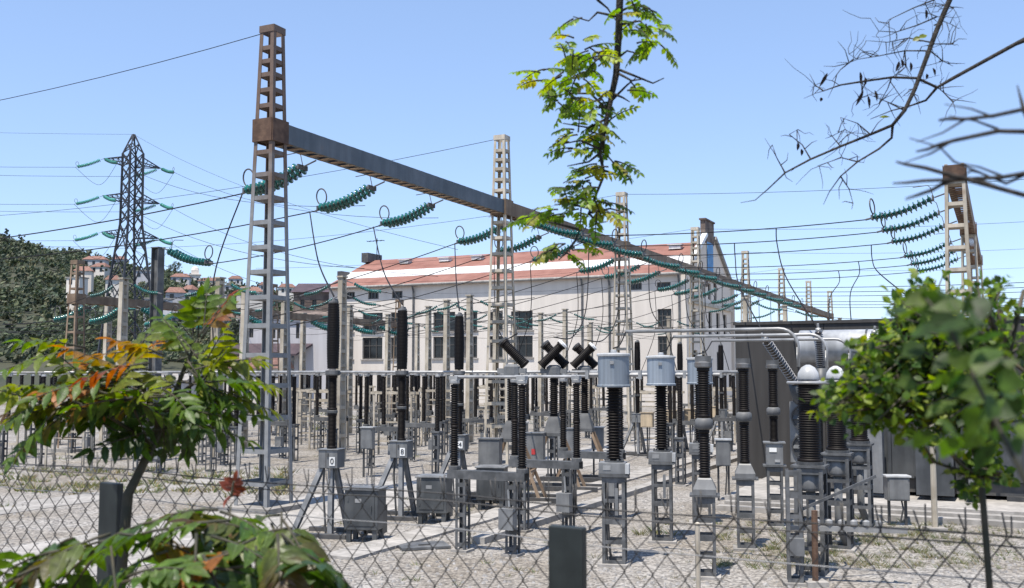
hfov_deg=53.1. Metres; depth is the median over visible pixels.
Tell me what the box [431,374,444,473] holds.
post insulator
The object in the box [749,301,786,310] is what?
insulator string
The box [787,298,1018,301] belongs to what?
overhead wire
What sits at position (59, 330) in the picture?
overhead wire
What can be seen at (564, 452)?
disconnector
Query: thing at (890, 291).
overhead wire
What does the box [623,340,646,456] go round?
circuit breaker
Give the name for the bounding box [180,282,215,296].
insulator string
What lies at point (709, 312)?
window
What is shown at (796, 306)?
insulator string
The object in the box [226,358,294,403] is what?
tiled shed
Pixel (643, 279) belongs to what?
insulator string
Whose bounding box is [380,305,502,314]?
overhead wire
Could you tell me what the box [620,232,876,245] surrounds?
overhead wire
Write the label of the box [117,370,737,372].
busbar tube
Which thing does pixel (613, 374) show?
current transformer
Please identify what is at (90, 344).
broadleaf tree
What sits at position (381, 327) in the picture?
insulator string
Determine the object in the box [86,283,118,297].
insulator string
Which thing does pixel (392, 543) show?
trench covers
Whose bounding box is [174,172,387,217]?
overhead wire
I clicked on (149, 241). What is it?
overhead wire
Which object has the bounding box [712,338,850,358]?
bent busbar
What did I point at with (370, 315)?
insulator string
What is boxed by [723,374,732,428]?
disconnector
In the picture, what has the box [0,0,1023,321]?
sky
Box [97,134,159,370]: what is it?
transmission tower
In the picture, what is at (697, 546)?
thin post
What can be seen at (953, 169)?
gantry pylon
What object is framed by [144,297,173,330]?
hillside house
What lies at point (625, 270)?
lattice pylon
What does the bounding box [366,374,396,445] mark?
disconnector
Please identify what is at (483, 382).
portal
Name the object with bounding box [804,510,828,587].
rusty post
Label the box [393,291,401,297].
window
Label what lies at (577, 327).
overhead wire
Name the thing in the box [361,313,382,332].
window
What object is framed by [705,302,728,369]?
dropper wire
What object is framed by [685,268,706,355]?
dropper wire
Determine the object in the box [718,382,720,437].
post insulator
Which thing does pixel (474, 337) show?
window
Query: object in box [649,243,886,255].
overhead wire
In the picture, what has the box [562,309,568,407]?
lattice post
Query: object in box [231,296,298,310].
overhead wire
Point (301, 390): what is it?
portal
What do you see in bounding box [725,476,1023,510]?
plinth
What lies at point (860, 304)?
overhead wire
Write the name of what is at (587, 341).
lattice post
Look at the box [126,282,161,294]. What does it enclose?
insulator string
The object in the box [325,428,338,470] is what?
post insulator
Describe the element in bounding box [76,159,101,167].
tower insulator string
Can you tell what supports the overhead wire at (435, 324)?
attached to the insulator string at (370, 315)
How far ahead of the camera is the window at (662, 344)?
96.12 m
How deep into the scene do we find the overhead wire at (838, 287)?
53.13 m
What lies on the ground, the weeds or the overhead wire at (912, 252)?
the weeds
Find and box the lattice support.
[782,469,907,586]
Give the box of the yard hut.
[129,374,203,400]
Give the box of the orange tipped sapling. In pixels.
[0,276,283,587]
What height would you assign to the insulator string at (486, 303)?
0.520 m
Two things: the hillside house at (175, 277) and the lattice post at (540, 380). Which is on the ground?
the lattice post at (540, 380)
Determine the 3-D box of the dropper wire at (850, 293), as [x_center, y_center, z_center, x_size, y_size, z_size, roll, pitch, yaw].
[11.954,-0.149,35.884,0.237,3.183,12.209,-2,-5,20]
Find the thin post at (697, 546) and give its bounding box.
[695,522,700,587]
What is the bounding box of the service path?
[0,474,270,514]
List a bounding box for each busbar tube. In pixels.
[43,371,87,373]
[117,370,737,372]
[215,371,324,373]
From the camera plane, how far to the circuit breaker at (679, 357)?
39.85 m
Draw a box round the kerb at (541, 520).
[470,455,736,543]
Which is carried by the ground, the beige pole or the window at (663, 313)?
the beige pole
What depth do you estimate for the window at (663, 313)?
96.26 m
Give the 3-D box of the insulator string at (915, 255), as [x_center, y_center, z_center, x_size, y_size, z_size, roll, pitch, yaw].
[16.423,-1.891,40.177,2.304,0.979,0.556,-2,-5,26]
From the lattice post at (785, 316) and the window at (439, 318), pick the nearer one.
the lattice post at (785, 316)
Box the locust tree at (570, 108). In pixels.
[502,0,677,269]
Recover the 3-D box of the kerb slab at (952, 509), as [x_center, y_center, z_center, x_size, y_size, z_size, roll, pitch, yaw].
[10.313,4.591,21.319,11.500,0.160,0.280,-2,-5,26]
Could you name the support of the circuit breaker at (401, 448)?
on the ground
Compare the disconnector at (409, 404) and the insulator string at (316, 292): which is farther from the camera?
the disconnector at (409, 404)
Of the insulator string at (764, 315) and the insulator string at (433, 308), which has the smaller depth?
the insulator string at (433, 308)
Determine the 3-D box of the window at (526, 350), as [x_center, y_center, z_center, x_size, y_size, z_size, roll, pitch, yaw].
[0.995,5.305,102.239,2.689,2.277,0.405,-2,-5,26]
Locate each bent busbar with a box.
[625,327,799,366]
[673,333,828,367]
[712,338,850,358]
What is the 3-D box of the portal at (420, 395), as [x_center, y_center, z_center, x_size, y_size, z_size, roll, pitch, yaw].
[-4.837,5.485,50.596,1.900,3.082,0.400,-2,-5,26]
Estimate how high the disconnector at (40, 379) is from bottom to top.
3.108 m
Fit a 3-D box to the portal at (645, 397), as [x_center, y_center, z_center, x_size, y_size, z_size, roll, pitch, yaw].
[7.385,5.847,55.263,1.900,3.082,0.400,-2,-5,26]
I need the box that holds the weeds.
[0,404,1023,587]
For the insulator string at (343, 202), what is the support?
attached to the girder at (318, 147)
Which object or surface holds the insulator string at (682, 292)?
attached to the girder at (729, 281)
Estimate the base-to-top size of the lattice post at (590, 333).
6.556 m
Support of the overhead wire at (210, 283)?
attached to the tower insulator string at (107, 235)
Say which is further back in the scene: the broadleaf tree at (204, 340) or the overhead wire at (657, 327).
the broadleaf tree at (204, 340)
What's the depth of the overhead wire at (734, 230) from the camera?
32.11 m
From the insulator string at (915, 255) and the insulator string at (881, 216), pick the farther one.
the insulator string at (915, 255)
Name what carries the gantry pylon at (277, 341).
on the ground
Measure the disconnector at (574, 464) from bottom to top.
3.028 m
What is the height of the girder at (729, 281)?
0.458 m
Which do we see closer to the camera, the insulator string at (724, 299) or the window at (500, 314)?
the insulator string at (724, 299)
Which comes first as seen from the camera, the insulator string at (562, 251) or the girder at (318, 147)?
the girder at (318, 147)
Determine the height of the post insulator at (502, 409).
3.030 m
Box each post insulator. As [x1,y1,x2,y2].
[27,374,37,449]
[32,374,49,467]
[138,382,154,462]
[201,402,219,473]
[227,391,243,466]
[231,374,243,451]
[273,374,285,443]
[285,374,300,462]
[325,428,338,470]
[353,374,366,454]
[370,375,372,413]
[412,375,421,447]
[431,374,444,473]
[439,374,448,455]
[462,379,464,423]
[498,379,504,435]
[532,374,540,431]
[547,404,557,476]
[666,386,675,451]
[673,376,689,486]
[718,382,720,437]
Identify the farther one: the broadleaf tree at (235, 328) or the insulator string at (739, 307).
the broadleaf tree at (235, 328)
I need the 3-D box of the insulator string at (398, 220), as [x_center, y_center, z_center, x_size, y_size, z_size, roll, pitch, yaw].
[-3.109,-2.574,31.372,2.304,0.979,0.556,-2,-5,26]
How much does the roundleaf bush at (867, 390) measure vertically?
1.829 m
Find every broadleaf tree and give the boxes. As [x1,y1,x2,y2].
[55,305,115,363]
[112,308,149,370]
[167,319,210,364]
[168,261,181,271]
[208,317,239,347]
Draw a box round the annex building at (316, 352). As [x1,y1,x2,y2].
[230,311,334,398]
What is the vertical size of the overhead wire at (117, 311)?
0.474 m
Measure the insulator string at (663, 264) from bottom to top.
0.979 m
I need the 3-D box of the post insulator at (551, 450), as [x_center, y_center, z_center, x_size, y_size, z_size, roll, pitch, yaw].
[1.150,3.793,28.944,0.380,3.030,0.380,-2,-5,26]
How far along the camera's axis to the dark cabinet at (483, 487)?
22.50 m
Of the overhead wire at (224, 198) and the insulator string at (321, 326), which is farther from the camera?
the overhead wire at (224, 198)
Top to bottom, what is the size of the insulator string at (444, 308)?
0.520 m
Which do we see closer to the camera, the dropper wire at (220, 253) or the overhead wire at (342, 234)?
the dropper wire at (220, 253)
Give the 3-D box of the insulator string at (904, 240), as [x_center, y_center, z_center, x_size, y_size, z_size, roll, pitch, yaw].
[14.263,-2.240,35.680,2.304,0.979,0.556,-2,-5,26]
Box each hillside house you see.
[65,277,88,311]
[73,266,93,292]
[83,256,109,265]
[90,263,109,277]
[104,275,118,297]
[111,256,127,267]
[136,270,150,284]
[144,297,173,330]
[165,287,186,325]
[170,273,191,284]
[183,285,197,296]
[198,278,215,286]
[214,284,232,292]
[228,276,243,284]
[236,286,262,324]
[278,284,295,300]
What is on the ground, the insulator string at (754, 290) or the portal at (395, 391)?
the portal at (395, 391)
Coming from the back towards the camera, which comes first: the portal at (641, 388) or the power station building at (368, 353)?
the power station building at (368, 353)
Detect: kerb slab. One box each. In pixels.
[716,504,1023,528]
[724,500,1023,520]
[731,496,1023,514]
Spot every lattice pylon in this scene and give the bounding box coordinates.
[217,24,309,514]
[472,134,518,467]
[604,192,636,444]
[685,227,704,429]
[741,251,751,321]
[777,268,785,320]
[805,281,812,320]
[827,291,833,319]
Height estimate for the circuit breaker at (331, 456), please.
4.430 m
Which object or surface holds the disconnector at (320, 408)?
on the ground
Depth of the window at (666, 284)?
96.48 m
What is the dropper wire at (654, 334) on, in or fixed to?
hanging from the insulator string at (668, 288)
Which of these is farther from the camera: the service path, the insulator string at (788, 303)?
the insulator string at (788, 303)
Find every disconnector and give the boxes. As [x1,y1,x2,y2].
[0,372,12,466]
[37,373,62,445]
[44,374,93,471]
[66,375,95,459]
[130,372,170,473]
[173,373,191,392]
[196,374,232,465]
[207,389,233,446]
[224,374,243,430]
[255,374,287,458]
[307,376,326,436]
[313,373,348,451]
[324,376,327,407]
[354,373,377,432]
[363,373,397,469]
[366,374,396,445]
[396,375,420,428]
[405,373,443,462]
[405,374,433,441]
[432,375,453,424]
[447,375,528,556]
[462,373,494,453]
[477,373,500,433]
[498,373,530,443]
[508,375,582,532]
[530,373,562,443]
[534,378,550,416]
[558,375,625,516]
[563,373,593,438]
[589,381,608,425]
[594,378,608,417]
[672,376,713,458]
[713,373,736,451]
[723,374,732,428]
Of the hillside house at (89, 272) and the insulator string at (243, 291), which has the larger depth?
the hillside house at (89, 272)
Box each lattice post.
[96,306,111,442]
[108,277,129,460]
[206,277,225,460]
[233,287,250,450]
[274,301,287,442]
[298,313,307,427]
[336,276,349,461]
[340,291,347,447]
[346,305,354,435]
[385,314,391,424]
[414,323,420,417]
[423,306,432,434]
[440,299,450,439]
[465,294,476,444]
[492,309,495,431]
[503,319,508,367]
[511,316,517,363]
[538,312,544,427]
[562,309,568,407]
[587,325,588,383]
[588,322,594,418]
[625,318,631,422]
[666,317,671,408]
[678,326,682,402]
[741,297,748,321]
[782,305,787,320]
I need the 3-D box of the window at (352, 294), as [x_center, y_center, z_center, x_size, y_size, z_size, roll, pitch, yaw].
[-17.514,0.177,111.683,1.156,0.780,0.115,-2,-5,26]
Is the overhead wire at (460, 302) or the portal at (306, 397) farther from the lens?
the portal at (306, 397)
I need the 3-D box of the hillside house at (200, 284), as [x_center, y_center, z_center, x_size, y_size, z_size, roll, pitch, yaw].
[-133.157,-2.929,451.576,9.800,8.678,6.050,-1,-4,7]
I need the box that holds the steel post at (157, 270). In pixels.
[139,247,167,461]
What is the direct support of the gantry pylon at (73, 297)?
on the ground
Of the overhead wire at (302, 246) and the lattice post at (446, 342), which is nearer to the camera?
the overhead wire at (302, 246)
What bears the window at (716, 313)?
in the power station building at (368, 353)
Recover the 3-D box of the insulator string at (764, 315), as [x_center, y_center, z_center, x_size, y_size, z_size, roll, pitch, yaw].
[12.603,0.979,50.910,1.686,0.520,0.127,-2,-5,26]
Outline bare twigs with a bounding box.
[893,85,1023,199]
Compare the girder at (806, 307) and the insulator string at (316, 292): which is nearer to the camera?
the insulator string at (316, 292)
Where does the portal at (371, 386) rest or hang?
on the ground
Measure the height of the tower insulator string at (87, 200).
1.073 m
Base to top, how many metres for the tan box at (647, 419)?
1.673 m
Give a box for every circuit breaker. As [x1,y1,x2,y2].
[292,298,362,539]
[378,306,429,520]
[439,312,477,507]
[466,337,555,503]
[525,340,601,492]
[540,342,629,481]
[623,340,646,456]
[670,342,688,451]
[709,343,735,446]
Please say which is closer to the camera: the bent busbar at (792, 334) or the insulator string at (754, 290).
the bent busbar at (792, 334)
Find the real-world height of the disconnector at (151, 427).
3.108 m
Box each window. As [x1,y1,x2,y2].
[296,323,298,337]
[347,292,354,298]
[360,337,382,359]
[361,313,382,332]
[369,292,378,298]
[391,313,397,329]
[391,337,396,359]
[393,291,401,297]
[432,337,453,359]
[434,312,454,331]
[464,336,477,358]
[465,312,478,331]
[489,336,502,358]
[490,311,502,331]
[509,311,533,331]
[509,336,533,358]
[631,283,641,289]
[657,282,670,288]
[658,309,671,326]
[658,336,673,355]
[708,312,710,333]
[716,313,717,333]
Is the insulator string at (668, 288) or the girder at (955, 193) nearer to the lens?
the girder at (955, 193)
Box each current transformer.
[585,350,641,567]
[636,352,685,543]
[677,355,721,524]
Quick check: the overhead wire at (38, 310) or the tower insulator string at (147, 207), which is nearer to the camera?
the overhead wire at (38, 310)
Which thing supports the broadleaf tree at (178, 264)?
on the hillside
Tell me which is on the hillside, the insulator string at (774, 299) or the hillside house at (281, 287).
the hillside house at (281, 287)
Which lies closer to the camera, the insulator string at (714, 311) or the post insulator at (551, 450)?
the post insulator at (551, 450)
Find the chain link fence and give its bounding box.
[0,446,1023,587]
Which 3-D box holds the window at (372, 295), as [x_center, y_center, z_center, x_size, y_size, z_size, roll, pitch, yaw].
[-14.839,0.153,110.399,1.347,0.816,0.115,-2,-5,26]
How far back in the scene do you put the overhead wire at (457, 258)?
62.51 m
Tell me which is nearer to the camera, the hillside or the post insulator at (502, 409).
the post insulator at (502, 409)
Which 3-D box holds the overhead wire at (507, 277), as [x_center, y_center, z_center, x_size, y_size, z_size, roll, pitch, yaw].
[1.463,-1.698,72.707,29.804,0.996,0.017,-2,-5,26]
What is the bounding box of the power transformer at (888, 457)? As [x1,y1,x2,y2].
[761,323,1023,501]
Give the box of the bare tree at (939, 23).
[741,0,1023,209]
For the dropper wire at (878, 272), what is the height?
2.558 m
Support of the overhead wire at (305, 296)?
attached to the tower insulator string at (166, 242)
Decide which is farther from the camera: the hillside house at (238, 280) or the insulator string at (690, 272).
the hillside house at (238, 280)
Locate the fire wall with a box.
[733,316,1023,478]
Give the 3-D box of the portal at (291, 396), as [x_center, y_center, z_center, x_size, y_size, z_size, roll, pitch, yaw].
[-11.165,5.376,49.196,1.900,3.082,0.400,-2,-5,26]
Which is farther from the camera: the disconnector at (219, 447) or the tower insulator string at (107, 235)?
the tower insulator string at (107, 235)
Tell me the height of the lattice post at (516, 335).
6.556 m
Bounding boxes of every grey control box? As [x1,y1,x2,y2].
[360,426,376,476]
[591,426,604,474]
[714,438,731,500]
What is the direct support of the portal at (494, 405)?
on the ground
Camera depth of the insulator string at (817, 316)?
50.05 m
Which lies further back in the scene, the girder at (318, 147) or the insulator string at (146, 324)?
the insulator string at (146, 324)
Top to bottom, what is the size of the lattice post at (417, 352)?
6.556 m
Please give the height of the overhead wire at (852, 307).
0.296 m
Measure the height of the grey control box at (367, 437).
1.493 m
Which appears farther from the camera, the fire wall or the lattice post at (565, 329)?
the lattice post at (565, 329)
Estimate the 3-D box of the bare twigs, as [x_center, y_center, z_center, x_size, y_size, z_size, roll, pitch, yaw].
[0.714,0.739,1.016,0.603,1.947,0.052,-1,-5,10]
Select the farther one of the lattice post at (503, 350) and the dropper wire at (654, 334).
the lattice post at (503, 350)
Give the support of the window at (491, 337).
in the power station building at (368, 353)
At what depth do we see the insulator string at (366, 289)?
34.94 m
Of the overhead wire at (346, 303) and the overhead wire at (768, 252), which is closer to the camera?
the overhead wire at (346, 303)
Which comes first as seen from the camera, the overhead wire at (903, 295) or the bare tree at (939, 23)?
the bare tree at (939, 23)
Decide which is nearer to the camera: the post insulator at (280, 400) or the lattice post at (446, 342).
the post insulator at (280, 400)
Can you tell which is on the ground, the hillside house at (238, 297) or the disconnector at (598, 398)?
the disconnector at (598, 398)
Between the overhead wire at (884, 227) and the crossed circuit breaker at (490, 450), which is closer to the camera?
the crossed circuit breaker at (490, 450)
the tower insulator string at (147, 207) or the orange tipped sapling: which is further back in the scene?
the tower insulator string at (147, 207)
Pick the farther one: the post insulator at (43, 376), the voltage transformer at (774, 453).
the post insulator at (43, 376)
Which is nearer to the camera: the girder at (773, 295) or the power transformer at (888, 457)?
the power transformer at (888, 457)
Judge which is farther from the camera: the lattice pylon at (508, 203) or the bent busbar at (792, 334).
the lattice pylon at (508, 203)
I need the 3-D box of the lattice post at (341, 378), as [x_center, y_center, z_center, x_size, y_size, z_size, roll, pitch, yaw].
[-5.869,2.649,35.185,0.400,6.556,0.550,-2,-5,26]
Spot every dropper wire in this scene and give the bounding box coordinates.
[212,194,241,341]
[309,212,334,296]
[373,227,402,304]
[454,244,459,310]
[494,256,517,338]
[519,262,531,350]
[553,236,588,339]
[565,273,578,357]
[584,246,620,341]
[588,279,602,364]
[613,332,625,348]
[642,297,656,368]
[648,256,676,369]
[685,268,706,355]
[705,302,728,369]
[722,282,734,338]
[734,244,763,333]
[776,228,816,326]
[829,271,839,319]
[849,262,859,319]
[871,245,903,293]
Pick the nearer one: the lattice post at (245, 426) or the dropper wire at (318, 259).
the dropper wire at (318, 259)
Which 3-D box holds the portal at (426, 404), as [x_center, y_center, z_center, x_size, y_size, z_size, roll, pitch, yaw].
[-2.951,4.841,42.288,1.900,3.082,0.400,-2,-5,26]
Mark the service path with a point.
(69, 499)
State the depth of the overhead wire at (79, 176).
119.86 m
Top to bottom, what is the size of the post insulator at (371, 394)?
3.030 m
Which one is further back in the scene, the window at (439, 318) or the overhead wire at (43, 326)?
the window at (439, 318)
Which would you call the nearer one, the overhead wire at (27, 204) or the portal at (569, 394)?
the portal at (569, 394)
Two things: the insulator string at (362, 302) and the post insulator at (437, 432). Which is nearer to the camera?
the post insulator at (437, 432)
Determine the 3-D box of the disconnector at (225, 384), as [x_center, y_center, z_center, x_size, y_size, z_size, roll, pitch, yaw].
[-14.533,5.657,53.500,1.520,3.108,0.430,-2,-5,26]
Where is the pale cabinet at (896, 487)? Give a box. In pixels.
[882,474,910,524]
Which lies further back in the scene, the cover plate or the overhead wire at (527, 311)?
the overhead wire at (527, 311)
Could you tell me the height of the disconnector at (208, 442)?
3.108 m
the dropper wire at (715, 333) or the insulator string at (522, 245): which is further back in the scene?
the dropper wire at (715, 333)
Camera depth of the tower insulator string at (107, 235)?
112.69 m
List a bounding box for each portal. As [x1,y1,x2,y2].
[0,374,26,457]
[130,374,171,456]
[271,374,298,435]
[276,374,312,440]
[296,374,328,444]
[306,374,351,449]
[353,374,375,424]
[370,374,419,455]
[386,374,421,438]
[397,375,430,428]
[418,374,462,445]
[473,374,504,433]
[473,379,488,418]
[488,374,526,436]
[557,378,581,416]
[566,374,601,426]
[588,379,607,421]
[631,379,666,427]
[634,376,684,452]
[695,374,736,442]
[712,375,733,434]
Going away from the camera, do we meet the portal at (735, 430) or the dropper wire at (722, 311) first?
the portal at (735, 430)
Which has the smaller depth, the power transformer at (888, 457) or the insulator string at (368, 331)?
the power transformer at (888, 457)
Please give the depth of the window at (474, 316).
104.93 m
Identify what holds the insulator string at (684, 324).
attached to the lattice post at (669, 337)
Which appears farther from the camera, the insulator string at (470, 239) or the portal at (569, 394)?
the portal at (569, 394)
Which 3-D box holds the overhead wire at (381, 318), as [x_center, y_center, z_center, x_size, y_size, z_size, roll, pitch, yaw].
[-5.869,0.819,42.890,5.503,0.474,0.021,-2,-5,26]
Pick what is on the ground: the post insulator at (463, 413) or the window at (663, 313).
the post insulator at (463, 413)
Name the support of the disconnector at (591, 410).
on the ground
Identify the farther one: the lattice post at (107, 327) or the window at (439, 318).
the window at (439, 318)
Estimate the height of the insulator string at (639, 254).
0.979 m
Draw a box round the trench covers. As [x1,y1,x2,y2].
[326,444,736,560]
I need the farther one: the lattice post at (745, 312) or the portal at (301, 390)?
the lattice post at (745, 312)
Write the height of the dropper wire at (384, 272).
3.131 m
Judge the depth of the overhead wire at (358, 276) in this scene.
37.67 m
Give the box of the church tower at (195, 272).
[189,266,200,281]
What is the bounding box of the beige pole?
[922,399,947,532]
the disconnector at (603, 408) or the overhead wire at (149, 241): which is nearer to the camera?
the overhead wire at (149, 241)
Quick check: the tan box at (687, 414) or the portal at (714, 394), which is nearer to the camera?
the tan box at (687, 414)
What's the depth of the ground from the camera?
19.24 m
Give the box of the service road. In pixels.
[0,421,733,587]
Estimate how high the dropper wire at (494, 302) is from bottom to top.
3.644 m
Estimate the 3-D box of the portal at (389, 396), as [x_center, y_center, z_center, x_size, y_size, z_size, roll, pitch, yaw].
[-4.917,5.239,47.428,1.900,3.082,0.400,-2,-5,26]
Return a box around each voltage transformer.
[690,356,720,580]
[732,358,759,551]
[763,360,786,528]
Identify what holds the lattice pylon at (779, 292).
on the ground
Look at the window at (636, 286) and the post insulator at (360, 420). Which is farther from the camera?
the window at (636, 286)
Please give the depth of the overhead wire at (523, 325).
48.84 m
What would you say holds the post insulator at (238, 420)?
on the ground
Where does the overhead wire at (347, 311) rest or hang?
attached to the insulator string
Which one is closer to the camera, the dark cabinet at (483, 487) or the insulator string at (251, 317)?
the dark cabinet at (483, 487)
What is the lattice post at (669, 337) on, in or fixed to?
on the ground
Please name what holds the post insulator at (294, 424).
on the ground
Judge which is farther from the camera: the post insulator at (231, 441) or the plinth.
the post insulator at (231, 441)
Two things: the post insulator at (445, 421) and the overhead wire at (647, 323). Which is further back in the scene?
the overhead wire at (647, 323)
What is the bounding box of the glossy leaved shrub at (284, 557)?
[0,470,351,587]
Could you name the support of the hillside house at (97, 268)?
on the hillside
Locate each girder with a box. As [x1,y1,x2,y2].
[86,295,261,316]
[275,125,503,213]
[279,312,396,327]
[502,203,624,251]
[627,244,698,274]
[696,269,747,290]
[751,286,783,299]
[786,298,810,311]
[808,308,831,317]
[949,183,974,233]
[964,235,980,263]
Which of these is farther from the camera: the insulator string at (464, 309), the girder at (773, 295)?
the girder at (773, 295)
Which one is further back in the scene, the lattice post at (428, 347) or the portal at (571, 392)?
the portal at (571, 392)
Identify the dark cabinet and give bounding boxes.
[343,485,387,541]
[415,473,452,523]
[475,464,507,509]
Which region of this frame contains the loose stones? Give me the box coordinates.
[0,498,1023,587]
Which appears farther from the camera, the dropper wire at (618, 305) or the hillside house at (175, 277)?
the hillside house at (175, 277)
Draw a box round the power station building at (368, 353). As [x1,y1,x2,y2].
[325,218,735,405]
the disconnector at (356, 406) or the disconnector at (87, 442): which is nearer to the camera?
the disconnector at (87, 442)
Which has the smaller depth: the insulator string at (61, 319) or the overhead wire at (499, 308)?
the insulator string at (61, 319)
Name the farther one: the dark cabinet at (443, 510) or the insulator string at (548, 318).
the insulator string at (548, 318)
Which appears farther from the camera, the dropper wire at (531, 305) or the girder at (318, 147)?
the dropper wire at (531, 305)
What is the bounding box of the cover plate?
[398,541,450,550]
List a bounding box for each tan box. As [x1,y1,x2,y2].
[639,412,654,458]
[666,410,677,450]
[683,408,695,441]
[712,406,715,443]
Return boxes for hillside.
[0,228,292,389]
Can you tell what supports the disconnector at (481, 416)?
on the ground
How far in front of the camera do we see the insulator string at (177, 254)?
34.87 m
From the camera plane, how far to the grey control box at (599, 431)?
29.63 m
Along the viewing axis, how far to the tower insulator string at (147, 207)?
119.87 m
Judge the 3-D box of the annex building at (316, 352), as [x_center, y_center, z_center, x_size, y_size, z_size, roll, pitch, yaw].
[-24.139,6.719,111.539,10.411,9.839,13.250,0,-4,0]
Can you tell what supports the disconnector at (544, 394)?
on the ground
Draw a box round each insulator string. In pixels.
[53,305,92,322]
[73,232,100,241]
[74,196,100,204]
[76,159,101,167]
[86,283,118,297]
[88,308,117,324]
[102,232,115,238]
[103,195,116,201]
[104,157,117,163]
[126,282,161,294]
[131,239,155,246]
[132,204,157,211]
[133,169,156,176]
[137,300,178,322]
[143,311,175,327]
[159,238,172,244]
[160,167,173,173]
[160,203,172,209]
[162,240,212,265]
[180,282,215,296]
[195,320,210,329]
[223,281,260,293]
[241,153,315,195]
[249,313,278,323]
[290,301,317,309]
[300,281,337,296]
[306,314,326,330]
[309,296,337,307]
[315,175,384,212]
[345,280,385,292]
[347,295,379,305]
[353,308,380,316]
[353,317,377,334]
[378,193,442,227]
[379,320,408,335]
[413,303,443,314]
[433,299,465,310]
[449,303,481,312]
[454,216,512,245]
[465,312,492,321]
[472,298,503,308]
[494,227,548,252]
[530,237,581,262]
[534,312,561,321]
[536,212,588,238]
[567,311,597,320]
[571,229,619,248]
[576,251,623,273]
[601,237,648,257]
[601,258,645,279]
[624,265,666,284]
[637,249,684,269]
[640,319,666,327]
[655,274,689,291]
[665,256,704,275]
[671,319,698,326]
[672,281,709,295]
[684,263,721,281]
[687,283,723,298]
[705,301,741,312]
[709,289,740,304]
[711,272,745,288]
[721,294,753,306]
[727,277,758,292]
[732,296,763,309]
[739,283,770,296]
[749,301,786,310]
[749,308,782,318]
[757,288,786,302]
[768,293,795,304]
[777,295,802,308]
[787,308,822,317]
[865,185,943,221]
[877,201,951,233]
[887,215,956,244]
[900,233,960,259]
[907,242,954,266]
[915,251,965,271]
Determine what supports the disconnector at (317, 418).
on the ground
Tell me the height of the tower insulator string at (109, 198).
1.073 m
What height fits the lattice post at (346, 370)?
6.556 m
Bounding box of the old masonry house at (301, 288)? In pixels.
[291,284,328,310]
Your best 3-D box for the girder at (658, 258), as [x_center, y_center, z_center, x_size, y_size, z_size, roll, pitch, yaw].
[7.372,-1.601,50.007,0.476,0.458,11.440,-2,-5,26]
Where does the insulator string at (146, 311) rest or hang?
attached to the girder at (113, 301)
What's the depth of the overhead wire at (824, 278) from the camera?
48.06 m
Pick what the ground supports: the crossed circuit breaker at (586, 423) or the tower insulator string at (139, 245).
the crossed circuit breaker at (586, 423)
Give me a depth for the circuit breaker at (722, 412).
42.05 m
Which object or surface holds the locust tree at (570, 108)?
on the bank
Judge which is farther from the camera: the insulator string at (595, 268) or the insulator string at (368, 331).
the insulator string at (368, 331)
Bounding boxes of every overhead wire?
[0,140,491,215]
[0,175,131,176]
[0,193,240,238]
[0,211,314,258]
[0,297,85,312]
[0,323,88,328]
[0,326,142,331]
[0,329,193,333]
[2,34,259,99]
[3,321,52,324]
[7,204,48,204]
[70,297,179,312]
[116,238,327,308]
[117,201,364,268]
[118,163,364,206]
[121,195,614,248]
[135,135,457,249]
[173,244,435,316]
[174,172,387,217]
[178,211,430,275]
[178,244,453,320]
[213,226,378,263]
[231,254,489,323]
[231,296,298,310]
[261,293,397,303]
[283,302,397,311]
[292,261,529,324]
[295,230,684,267]
[320,310,425,318]
[353,273,574,329]
[357,253,735,282]
[378,278,600,333]
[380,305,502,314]
[383,317,481,324]
[386,292,534,302]
[409,285,617,335]
[420,295,669,324]
[476,321,562,325]
[482,312,596,320]
[503,269,777,292]
[508,308,631,316]
[517,291,653,317]
[527,320,624,327]
[589,219,864,235]
[594,313,702,324]
[597,298,686,325]
[598,320,698,327]
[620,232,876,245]
[626,179,1023,194]
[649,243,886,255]
[685,257,899,267]
[717,265,906,274]
[722,272,910,279]
[746,282,1023,287]
[754,249,1014,253]
[764,222,1013,229]
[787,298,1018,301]
[790,311,893,318]
[796,301,1023,304]
[808,305,1003,307]
[853,287,1023,291]
[863,292,1015,295]
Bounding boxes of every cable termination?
[786,365,834,580]
[819,366,858,552]
[847,414,874,525]
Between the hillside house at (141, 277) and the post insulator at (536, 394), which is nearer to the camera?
the post insulator at (536, 394)
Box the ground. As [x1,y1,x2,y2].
[0,397,1023,587]
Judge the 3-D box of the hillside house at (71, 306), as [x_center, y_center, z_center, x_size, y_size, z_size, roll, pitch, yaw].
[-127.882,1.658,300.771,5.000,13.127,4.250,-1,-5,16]
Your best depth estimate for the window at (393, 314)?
109.11 m
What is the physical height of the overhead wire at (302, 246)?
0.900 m
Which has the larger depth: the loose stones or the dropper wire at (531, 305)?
the dropper wire at (531, 305)
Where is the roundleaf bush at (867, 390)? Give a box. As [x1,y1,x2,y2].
[798,268,1023,587]
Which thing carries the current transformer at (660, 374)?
on the ground
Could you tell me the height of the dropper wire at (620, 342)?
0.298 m
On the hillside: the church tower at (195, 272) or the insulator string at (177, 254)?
the church tower at (195, 272)
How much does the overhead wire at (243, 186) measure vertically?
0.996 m
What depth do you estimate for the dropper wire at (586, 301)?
33.16 m
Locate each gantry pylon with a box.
[48,260,95,452]
[251,284,287,435]
[391,299,405,423]
[942,164,971,316]
[960,222,978,299]
[970,255,983,295]
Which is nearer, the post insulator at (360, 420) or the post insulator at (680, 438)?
the post insulator at (680, 438)
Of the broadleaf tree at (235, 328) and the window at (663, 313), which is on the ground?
the broadleaf tree at (235, 328)

